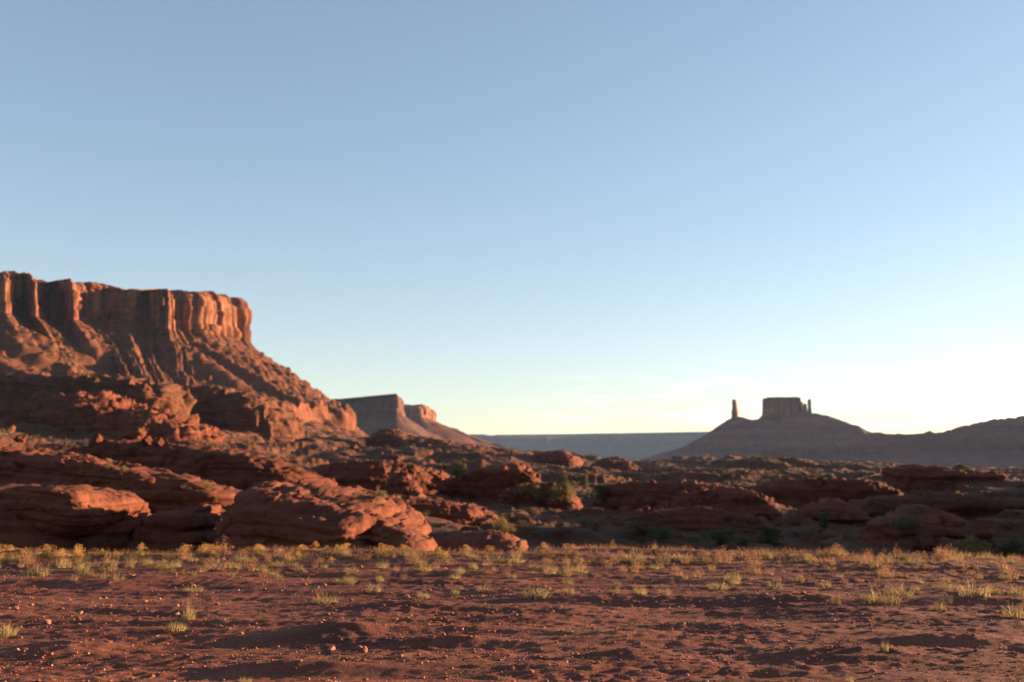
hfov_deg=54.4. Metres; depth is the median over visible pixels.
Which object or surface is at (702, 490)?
boulder
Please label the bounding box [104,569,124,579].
grass tuft
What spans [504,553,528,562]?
grass tuft
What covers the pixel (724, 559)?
dry weed
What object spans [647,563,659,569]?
grass tuft
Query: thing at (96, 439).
boulder
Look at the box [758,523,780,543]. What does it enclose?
juniper
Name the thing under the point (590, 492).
scrub
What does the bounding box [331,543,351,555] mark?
flowering brush
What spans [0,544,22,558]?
flowering brush
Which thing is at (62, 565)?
grass tuft
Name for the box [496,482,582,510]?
rock ledge
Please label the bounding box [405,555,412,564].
dry weed
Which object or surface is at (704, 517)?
rock ledge
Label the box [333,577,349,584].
grass tuft
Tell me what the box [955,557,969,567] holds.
dry weed
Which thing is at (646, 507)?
boulder
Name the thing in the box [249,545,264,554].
flowering brush
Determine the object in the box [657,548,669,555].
grass tuft
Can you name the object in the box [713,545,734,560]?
dry weed
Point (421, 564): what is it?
grass tuft
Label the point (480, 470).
boulder
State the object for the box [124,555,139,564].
grass tuft
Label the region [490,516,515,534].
shrub
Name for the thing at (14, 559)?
grass tuft
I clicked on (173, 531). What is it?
rock slab
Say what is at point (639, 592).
grass tuft
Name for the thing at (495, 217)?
sky
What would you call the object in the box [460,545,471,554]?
flowering brush
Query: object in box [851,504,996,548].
rock slab
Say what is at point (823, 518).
juniper
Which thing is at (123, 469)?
shrub
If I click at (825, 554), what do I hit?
grass tuft
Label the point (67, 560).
dry weed
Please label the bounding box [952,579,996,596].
grass tuft
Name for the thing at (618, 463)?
rock knoll
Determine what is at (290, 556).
dry weed
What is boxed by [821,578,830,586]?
grass tuft
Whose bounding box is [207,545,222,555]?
flowering brush
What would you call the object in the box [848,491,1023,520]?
rock ledge
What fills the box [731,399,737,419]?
rock tower
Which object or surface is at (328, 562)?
flowering brush
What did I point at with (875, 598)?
grass tuft
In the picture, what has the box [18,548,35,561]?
dry weed
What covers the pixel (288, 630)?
ground
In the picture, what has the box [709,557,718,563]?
grass tuft
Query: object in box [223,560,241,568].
grass tuft
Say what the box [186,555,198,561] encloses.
grass tuft
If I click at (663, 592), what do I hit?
grass tuft
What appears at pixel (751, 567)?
dry weed
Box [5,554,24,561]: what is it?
grass tuft
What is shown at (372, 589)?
grass tuft
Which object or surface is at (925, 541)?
boulder
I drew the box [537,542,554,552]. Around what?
flowering brush
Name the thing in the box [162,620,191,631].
grass tuft
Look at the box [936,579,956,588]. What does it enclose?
grass tuft
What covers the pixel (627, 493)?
rock ledge
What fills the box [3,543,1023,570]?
dry grass
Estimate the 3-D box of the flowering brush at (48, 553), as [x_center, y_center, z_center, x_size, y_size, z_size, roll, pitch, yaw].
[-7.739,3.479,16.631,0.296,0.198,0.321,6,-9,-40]
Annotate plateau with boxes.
[469,432,708,459]
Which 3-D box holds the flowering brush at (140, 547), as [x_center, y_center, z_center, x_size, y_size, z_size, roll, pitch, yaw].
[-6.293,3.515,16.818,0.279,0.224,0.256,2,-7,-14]
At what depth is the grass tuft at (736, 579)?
13.57 m
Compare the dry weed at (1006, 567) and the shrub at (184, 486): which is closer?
the dry weed at (1006, 567)
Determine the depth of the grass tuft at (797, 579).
13.49 m
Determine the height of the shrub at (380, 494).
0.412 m
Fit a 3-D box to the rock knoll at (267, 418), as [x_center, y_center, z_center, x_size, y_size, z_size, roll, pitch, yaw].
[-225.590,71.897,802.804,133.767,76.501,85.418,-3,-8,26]
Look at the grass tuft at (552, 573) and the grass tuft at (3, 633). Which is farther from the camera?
the grass tuft at (552, 573)
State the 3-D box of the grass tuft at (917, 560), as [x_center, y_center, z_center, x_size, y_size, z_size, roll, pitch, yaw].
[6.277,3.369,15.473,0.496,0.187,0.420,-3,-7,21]
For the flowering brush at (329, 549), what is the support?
on the ground at (288, 630)
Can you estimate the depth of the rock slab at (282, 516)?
30.92 m
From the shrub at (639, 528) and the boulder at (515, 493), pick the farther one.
the boulder at (515, 493)
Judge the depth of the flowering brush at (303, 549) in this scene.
17.08 m
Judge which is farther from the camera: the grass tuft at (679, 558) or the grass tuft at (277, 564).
the grass tuft at (679, 558)
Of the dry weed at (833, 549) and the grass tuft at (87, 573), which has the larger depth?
the dry weed at (833, 549)
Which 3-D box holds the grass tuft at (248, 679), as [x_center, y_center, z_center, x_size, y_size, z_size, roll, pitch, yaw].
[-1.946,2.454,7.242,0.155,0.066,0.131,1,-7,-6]
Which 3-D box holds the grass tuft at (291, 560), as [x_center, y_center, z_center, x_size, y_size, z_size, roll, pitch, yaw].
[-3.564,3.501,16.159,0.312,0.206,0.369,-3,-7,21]
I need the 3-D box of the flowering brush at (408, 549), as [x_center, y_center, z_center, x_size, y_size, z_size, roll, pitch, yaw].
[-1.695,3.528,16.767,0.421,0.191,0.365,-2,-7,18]
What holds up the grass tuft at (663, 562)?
on the ground at (288, 630)
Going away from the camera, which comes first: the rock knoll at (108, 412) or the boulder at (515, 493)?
the boulder at (515, 493)
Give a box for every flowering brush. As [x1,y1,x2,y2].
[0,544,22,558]
[41,544,55,555]
[46,548,70,562]
[67,544,92,560]
[107,551,121,558]
[133,543,146,555]
[176,544,194,557]
[195,544,214,557]
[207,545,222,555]
[246,545,268,556]
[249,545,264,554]
[291,550,305,561]
[293,544,315,555]
[310,542,322,550]
[321,545,335,555]
[325,556,336,563]
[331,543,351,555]
[375,543,392,557]
[399,546,421,554]
[431,550,449,559]
[432,547,442,556]
[439,552,450,562]
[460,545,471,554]
[486,545,496,554]
[517,545,527,552]
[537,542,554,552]
[563,543,581,554]
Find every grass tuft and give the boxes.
[0,620,20,636]
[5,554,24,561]
[7,555,26,561]
[22,561,55,576]
[53,556,72,567]
[71,561,90,571]
[73,558,89,564]
[77,565,93,575]
[82,561,101,566]
[96,563,117,571]
[100,559,119,565]
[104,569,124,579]
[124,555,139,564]
[140,560,152,566]
[145,560,158,567]
[158,557,174,563]
[158,565,176,571]
[161,562,176,568]
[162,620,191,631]
[167,552,176,558]
[171,559,182,566]
[180,591,197,620]
[184,584,206,591]
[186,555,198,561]
[186,568,196,575]
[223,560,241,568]
[234,550,252,561]
[237,676,254,681]
[264,569,281,575]
[268,561,285,566]
[283,556,299,563]
[285,558,302,567]
[309,590,339,603]
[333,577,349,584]
[340,575,354,584]
[343,564,358,572]
[365,579,382,592]
[375,574,383,581]
[411,559,432,566]
[417,562,430,571]
[417,591,430,598]
[448,571,460,578]
[457,550,473,556]
[468,552,481,560]
[474,586,490,592]
[487,551,505,562]
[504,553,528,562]
[519,584,559,598]
[536,562,548,569]
[545,569,559,575]
[554,565,569,575]
[557,576,575,583]
[563,584,574,594]
[566,563,581,571]
[572,562,588,572]
[608,588,624,593]
[620,551,640,561]
[624,554,635,562]
[628,546,643,557]
[633,585,649,594]
[634,555,647,560]
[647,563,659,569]
[654,557,669,564]
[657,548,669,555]
[659,587,673,594]
[674,551,692,561]
[704,579,730,589]
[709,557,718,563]
[722,572,743,581]
[759,547,771,556]
[765,581,784,589]
[789,551,799,558]
[794,569,804,581]
[802,553,818,562]
[817,551,833,558]
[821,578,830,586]
[828,593,841,604]
[861,584,904,605]
[868,556,878,566]
[881,582,918,596]
[881,639,889,651]
[906,555,928,561]
[931,599,946,610]
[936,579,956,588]
[939,593,953,604]
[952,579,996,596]
[978,553,993,559]
[984,581,1009,595]
[998,571,1013,579]
[999,597,1023,617]
[1002,582,1023,595]
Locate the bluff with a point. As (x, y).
(18, 390)
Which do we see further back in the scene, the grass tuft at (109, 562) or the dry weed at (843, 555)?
the dry weed at (843, 555)
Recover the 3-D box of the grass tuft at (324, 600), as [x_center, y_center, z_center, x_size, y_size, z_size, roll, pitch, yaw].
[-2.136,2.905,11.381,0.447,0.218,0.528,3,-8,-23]
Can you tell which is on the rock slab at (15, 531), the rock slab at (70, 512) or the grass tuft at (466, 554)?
the rock slab at (70, 512)
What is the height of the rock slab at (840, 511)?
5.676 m
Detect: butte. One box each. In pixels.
[331,393,442,438]
[404,404,520,450]
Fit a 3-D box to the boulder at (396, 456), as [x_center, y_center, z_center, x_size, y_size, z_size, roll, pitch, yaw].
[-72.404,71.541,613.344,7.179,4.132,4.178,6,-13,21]
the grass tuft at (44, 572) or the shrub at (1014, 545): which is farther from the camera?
the shrub at (1014, 545)
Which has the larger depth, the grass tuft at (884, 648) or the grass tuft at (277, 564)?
the grass tuft at (277, 564)
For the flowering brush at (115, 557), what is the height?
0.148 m
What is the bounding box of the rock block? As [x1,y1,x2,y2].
[762,397,803,417]
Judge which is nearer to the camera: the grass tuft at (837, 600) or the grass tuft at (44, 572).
the grass tuft at (837, 600)
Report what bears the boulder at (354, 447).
on the hillside
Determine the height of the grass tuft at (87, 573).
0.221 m
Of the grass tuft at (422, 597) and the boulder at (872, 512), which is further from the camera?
the boulder at (872, 512)
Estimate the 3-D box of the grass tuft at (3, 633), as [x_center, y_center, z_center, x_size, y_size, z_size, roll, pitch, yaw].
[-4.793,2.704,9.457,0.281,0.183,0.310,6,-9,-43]
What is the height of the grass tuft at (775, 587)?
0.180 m
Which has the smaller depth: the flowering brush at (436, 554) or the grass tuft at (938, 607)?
the grass tuft at (938, 607)
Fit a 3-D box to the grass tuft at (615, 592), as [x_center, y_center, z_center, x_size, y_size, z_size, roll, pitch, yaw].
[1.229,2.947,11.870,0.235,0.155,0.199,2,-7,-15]
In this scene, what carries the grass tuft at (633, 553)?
on the ground at (288, 630)
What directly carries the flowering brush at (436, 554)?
on the ground at (288, 630)
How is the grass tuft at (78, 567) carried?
on the ground at (288, 630)
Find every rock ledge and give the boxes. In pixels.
[0,444,241,513]
[65,438,337,490]
[307,459,454,493]
[386,494,506,525]
[435,463,541,503]
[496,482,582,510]
[591,506,785,536]
[593,479,728,510]
[746,477,902,508]
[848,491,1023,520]
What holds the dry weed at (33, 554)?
on the ground at (288, 630)
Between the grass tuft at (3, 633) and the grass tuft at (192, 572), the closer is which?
the grass tuft at (3, 633)
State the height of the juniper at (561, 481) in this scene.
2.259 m
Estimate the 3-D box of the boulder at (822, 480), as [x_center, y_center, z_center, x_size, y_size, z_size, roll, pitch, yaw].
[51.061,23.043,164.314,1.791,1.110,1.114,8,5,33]
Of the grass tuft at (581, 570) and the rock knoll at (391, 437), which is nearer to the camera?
the grass tuft at (581, 570)
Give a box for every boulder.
[1,449,11,454]
[6,425,15,432]
[15,434,26,443]
[88,433,103,447]
[122,427,145,439]
[141,436,152,444]
[154,437,163,445]
[170,436,180,442]
[350,444,358,450]
[389,454,400,459]
[429,483,435,490]
[476,467,485,473]
[497,465,507,473]
[511,489,518,497]
[643,505,649,510]
[698,486,709,494]
[790,521,800,525]
[814,480,823,486]
[816,477,826,483]
[867,509,876,516]
[912,532,936,550]
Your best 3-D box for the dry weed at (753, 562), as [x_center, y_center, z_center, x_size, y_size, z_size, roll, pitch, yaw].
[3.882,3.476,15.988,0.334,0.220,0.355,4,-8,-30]
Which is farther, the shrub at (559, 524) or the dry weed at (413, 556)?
the shrub at (559, 524)
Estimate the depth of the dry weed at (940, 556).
16.88 m
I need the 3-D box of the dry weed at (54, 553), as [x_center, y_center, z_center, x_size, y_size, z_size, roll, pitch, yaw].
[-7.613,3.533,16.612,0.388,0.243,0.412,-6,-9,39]
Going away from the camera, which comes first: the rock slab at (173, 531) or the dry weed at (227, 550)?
the dry weed at (227, 550)
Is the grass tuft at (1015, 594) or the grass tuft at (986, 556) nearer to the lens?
the grass tuft at (1015, 594)
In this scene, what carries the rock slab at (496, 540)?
on the hillside
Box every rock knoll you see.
[1,390,225,443]
[185,384,304,441]
[365,428,500,451]
[530,449,583,467]
[590,456,638,470]
[725,458,802,470]
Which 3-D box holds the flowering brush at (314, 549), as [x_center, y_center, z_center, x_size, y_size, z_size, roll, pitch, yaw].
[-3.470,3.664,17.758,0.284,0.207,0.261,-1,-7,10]
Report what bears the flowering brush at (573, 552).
on the ground at (288, 630)
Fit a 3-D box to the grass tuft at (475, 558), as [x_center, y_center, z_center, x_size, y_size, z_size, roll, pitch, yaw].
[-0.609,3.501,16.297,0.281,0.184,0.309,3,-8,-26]
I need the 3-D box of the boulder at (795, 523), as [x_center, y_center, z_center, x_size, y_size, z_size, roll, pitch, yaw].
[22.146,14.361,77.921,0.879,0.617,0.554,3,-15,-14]
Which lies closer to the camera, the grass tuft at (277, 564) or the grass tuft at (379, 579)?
the grass tuft at (379, 579)
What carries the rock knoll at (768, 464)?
on the hillside
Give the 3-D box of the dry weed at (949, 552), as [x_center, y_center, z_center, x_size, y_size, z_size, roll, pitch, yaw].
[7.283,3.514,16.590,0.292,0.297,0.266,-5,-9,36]
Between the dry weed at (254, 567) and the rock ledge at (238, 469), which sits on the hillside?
the rock ledge at (238, 469)
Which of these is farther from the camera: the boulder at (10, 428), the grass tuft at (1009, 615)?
the boulder at (10, 428)
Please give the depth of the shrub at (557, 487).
106.95 m
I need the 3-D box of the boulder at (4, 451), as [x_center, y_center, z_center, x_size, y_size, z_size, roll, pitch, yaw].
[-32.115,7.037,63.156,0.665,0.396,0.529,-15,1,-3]
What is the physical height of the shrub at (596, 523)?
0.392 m
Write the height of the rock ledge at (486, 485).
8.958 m
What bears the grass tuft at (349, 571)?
on the ground at (288, 630)
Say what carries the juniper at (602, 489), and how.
on the rock ledge at (627, 493)
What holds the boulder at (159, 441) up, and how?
on the rock ledge at (238, 469)
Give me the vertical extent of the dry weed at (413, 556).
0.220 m
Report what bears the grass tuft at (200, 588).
on the ground at (288, 630)
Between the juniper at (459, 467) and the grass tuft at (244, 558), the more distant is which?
the juniper at (459, 467)
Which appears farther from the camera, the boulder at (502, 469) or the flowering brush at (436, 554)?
the boulder at (502, 469)
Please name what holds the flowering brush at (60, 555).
on the ground at (288, 630)
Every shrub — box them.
[104,461,112,470]
[119,466,128,473]
[181,483,191,490]
[200,480,212,489]
[369,490,387,500]
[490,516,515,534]
[516,520,528,526]
[517,484,529,495]
[530,483,543,500]
[548,483,568,501]
[554,521,566,527]
[562,483,575,503]
[577,520,589,526]
[590,520,600,525]
[626,521,653,534]
[647,525,677,541]
[694,528,740,543]
[736,535,750,543]
[888,514,918,532]
[953,533,991,555]
[987,536,1023,557]
[998,523,1009,528]
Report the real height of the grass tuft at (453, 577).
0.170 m
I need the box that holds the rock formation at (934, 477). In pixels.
[880,464,1007,492]
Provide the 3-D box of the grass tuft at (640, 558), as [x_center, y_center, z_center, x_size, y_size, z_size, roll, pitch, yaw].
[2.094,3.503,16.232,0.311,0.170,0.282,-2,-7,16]
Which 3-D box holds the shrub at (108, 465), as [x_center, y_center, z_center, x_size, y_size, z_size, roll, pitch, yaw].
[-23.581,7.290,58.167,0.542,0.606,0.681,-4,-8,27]
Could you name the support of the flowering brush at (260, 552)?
on the ground at (288, 630)
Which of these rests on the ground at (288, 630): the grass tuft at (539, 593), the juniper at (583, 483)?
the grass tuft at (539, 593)
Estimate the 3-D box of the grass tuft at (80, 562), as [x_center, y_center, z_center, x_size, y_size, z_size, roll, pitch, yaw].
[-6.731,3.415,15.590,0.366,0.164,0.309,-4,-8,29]
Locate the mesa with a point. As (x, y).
(206, 315)
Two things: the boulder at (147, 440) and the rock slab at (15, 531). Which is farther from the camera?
the boulder at (147, 440)
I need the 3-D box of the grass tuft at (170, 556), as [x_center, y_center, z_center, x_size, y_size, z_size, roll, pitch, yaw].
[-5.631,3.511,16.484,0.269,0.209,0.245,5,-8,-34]
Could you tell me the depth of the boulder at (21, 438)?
379.09 m
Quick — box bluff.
[0,371,196,419]
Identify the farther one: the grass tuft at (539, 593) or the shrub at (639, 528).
the shrub at (639, 528)
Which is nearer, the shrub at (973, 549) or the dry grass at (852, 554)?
the dry grass at (852, 554)
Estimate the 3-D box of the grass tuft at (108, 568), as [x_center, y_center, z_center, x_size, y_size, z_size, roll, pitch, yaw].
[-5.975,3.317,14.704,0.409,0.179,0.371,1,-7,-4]
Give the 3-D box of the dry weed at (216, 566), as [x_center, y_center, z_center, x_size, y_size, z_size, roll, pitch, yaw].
[-4.422,3.291,14.873,0.506,0.301,0.538,0,-7,-4]
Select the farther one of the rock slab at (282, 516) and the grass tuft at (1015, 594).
the rock slab at (282, 516)
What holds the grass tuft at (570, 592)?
on the ground at (288, 630)
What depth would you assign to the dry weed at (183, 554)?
16.49 m
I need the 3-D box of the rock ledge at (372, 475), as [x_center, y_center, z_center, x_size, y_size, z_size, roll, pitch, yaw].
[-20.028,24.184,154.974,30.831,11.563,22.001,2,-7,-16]
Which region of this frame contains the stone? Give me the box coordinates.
[42,619,50,623]
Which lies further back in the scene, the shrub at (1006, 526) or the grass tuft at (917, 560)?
the shrub at (1006, 526)
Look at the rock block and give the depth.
4945.62 m
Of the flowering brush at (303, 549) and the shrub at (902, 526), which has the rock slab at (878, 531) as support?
the shrub at (902, 526)
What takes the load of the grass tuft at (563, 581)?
on the ground at (288, 630)
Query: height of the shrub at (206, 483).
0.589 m
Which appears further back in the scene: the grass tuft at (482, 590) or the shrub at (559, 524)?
the shrub at (559, 524)
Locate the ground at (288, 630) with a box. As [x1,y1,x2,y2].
[0,546,1023,681]
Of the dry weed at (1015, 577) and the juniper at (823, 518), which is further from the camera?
the juniper at (823, 518)
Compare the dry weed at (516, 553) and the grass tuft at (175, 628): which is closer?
the grass tuft at (175, 628)
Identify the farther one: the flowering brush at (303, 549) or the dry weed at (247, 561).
the flowering brush at (303, 549)
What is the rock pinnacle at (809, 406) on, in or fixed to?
on the ridge
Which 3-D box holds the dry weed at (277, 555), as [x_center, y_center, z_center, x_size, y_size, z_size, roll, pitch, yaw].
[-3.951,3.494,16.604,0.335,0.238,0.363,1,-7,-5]
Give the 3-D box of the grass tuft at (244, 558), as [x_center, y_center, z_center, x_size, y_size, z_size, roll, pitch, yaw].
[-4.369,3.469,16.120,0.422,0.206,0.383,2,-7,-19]
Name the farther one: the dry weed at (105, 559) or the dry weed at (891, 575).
the dry weed at (105, 559)
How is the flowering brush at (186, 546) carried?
on the ground at (288, 630)
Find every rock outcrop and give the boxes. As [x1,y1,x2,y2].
[383,471,426,497]
[654,486,782,522]
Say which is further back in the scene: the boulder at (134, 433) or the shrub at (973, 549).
the boulder at (134, 433)
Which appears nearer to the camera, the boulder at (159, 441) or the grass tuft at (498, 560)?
the grass tuft at (498, 560)
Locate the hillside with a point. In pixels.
(541, 520)
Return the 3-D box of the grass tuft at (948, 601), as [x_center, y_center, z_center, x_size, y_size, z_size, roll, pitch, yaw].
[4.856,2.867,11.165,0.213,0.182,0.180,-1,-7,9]
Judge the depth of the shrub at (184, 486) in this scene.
56.77 m
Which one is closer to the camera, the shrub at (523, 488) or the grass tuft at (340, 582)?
the grass tuft at (340, 582)
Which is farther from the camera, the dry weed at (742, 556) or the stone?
the dry weed at (742, 556)
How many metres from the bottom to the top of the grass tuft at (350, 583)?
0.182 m
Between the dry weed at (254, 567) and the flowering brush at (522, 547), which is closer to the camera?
the dry weed at (254, 567)
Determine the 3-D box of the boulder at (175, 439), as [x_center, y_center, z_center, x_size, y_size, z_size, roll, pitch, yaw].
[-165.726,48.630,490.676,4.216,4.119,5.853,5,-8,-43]
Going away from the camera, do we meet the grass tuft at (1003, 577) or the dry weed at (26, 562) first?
the grass tuft at (1003, 577)
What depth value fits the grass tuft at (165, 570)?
14.51 m
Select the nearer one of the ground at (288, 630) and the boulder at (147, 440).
the ground at (288, 630)
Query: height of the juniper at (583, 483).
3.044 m
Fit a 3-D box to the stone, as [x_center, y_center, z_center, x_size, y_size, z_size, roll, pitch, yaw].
[-4.691,2.833,10.043,0.069,0.052,0.079,6,-12,37]
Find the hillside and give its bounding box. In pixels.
[0,420,1023,557]
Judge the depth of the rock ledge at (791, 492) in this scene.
163.70 m
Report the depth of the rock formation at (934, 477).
201.32 m
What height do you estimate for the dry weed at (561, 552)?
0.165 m
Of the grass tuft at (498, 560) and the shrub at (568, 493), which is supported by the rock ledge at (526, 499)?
the shrub at (568, 493)
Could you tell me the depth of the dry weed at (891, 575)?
13.93 m
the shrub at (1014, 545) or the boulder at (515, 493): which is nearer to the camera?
the shrub at (1014, 545)
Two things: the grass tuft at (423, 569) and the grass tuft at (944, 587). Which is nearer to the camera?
the grass tuft at (944, 587)
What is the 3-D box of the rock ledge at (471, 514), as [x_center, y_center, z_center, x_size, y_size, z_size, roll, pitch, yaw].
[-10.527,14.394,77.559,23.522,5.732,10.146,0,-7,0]
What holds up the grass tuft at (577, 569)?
on the ground at (288, 630)
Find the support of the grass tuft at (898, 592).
on the ground at (288, 630)
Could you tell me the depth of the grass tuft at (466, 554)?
16.68 m
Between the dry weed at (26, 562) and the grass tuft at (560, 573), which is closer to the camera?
the grass tuft at (560, 573)
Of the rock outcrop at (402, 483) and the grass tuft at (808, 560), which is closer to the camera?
the grass tuft at (808, 560)
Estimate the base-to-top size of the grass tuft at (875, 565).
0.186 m
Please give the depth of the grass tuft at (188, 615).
10.15 m
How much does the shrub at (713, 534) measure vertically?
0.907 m
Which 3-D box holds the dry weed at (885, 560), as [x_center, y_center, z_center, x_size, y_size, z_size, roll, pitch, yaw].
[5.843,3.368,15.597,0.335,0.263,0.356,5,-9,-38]
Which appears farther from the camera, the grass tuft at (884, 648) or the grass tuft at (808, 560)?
the grass tuft at (808, 560)
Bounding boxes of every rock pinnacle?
[803,403,807,412]
[808,399,811,412]
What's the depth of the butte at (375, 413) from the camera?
3701.31 m
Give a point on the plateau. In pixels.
(632, 446)
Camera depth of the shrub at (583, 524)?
57.84 m
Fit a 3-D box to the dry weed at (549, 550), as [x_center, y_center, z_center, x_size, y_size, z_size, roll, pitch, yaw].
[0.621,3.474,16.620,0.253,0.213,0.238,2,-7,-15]
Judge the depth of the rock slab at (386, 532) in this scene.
30.25 m
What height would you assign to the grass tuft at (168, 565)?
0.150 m
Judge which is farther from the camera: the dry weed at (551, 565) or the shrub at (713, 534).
the shrub at (713, 534)
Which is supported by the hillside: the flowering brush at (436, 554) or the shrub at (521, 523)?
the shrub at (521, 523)
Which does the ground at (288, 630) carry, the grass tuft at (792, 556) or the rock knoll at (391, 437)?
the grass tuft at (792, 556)
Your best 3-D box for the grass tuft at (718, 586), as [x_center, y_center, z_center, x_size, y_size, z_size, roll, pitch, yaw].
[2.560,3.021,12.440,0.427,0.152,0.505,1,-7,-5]
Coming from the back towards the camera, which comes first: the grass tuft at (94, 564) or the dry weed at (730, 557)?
the dry weed at (730, 557)
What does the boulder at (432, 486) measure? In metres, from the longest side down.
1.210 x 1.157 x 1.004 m
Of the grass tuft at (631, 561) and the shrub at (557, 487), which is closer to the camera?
the grass tuft at (631, 561)
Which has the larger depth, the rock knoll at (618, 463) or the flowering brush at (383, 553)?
the rock knoll at (618, 463)
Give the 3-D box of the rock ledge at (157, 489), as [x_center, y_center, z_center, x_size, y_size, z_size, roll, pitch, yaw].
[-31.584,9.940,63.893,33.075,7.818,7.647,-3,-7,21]
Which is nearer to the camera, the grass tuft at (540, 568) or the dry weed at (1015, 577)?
the dry weed at (1015, 577)
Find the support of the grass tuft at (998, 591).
on the ground at (288, 630)
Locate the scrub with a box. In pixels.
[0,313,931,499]
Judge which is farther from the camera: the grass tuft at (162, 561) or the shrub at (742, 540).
the shrub at (742, 540)
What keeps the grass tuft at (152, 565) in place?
on the ground at (288, 630)
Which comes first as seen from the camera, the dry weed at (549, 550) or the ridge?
the dry weed at (549, 550)
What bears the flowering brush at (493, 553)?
on the ground at (288, 630)
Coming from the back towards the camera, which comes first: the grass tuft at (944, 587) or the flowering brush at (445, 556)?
the flowering brush at (445, 556)
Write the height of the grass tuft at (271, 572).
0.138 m
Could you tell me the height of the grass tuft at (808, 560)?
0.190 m
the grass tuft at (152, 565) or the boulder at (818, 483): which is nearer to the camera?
the grass tuft at (152, 565)
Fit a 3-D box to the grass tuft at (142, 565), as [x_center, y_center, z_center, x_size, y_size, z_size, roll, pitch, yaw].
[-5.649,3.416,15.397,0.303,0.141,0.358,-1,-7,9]
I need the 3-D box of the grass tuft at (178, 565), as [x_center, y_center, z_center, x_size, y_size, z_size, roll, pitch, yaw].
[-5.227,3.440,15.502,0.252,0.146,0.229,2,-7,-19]
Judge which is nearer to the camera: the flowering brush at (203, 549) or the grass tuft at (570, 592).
the grass tuft at (570, 592)
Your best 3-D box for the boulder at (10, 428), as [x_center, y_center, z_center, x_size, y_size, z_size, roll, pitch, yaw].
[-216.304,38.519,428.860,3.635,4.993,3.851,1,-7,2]
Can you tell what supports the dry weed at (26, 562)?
on the ground at (288, 630)
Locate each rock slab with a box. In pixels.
[0,483,150,552]
[0,485,147,538]
[123,503,224,553]
[214,480,431,550]
[366,517,437,550]
[435,529,528,551]
[796,497,871,525]
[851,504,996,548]
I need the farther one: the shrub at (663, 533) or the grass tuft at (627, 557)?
the shrub at (663, 533)
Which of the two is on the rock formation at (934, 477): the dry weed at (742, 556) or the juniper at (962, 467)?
the juniper at (962, 467)
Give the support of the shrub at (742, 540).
on the hillside
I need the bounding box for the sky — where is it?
[0,0,1023,434]
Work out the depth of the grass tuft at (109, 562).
15.42 m
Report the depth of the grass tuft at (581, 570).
14.53 m
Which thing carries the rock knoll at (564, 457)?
on the hillside
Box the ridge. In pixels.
[639,411,1023,466]
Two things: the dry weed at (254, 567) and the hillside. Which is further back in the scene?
the hillside
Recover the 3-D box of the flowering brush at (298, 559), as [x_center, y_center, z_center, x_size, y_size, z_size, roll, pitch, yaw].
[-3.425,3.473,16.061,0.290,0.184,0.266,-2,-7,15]
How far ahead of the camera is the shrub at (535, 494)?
107.97 m
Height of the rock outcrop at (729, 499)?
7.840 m
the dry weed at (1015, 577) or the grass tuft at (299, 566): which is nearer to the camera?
the dry weed at (1015, 577)
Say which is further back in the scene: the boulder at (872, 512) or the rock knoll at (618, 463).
the rock knoll at (618, 463)
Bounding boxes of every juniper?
[446,459,466,480]
[557,474,568,489]
[578,479,588,491]
[591,483,608,504]
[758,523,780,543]
[818,512,829,531]
[955,464,969,469]
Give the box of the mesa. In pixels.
[0,271,368,436]
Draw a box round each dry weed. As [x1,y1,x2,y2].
[17,553,35,563]
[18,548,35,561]
[23,547,43,560]
[47,546,66,558]
[62,555,70,567]
[101,555,110,563]
[177,548,190,558]
[201,551,230,569]
[216,536,233,553]
[240,555,254,565]
[248,562,260,570]
[268,543,284,557]
[280,546,294,559]
[405,549,418,561]
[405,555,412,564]
[511,546,522,556]
[544,544,554,555]
[546,560,558,570]
[560,546,571,555]
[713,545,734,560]
[718,551,730,563]
[736,547,751,558]
[746,561,761,573]
[747,554,762,564]
[824,545,844,557]
[836,548,849,556]
[875,549,896,562]
[876,562,896,578]
[930,544,950,557]
[944,544,956,559]
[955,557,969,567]
[995,559,1007,568]
[1009,569,1018,578]
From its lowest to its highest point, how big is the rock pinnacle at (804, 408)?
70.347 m
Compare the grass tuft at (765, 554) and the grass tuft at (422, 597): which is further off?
the grass tuft at (765, 554)
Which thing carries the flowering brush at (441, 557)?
on the ground at (288, 630)
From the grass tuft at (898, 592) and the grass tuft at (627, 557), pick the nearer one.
the grass tuft at (898, 592)

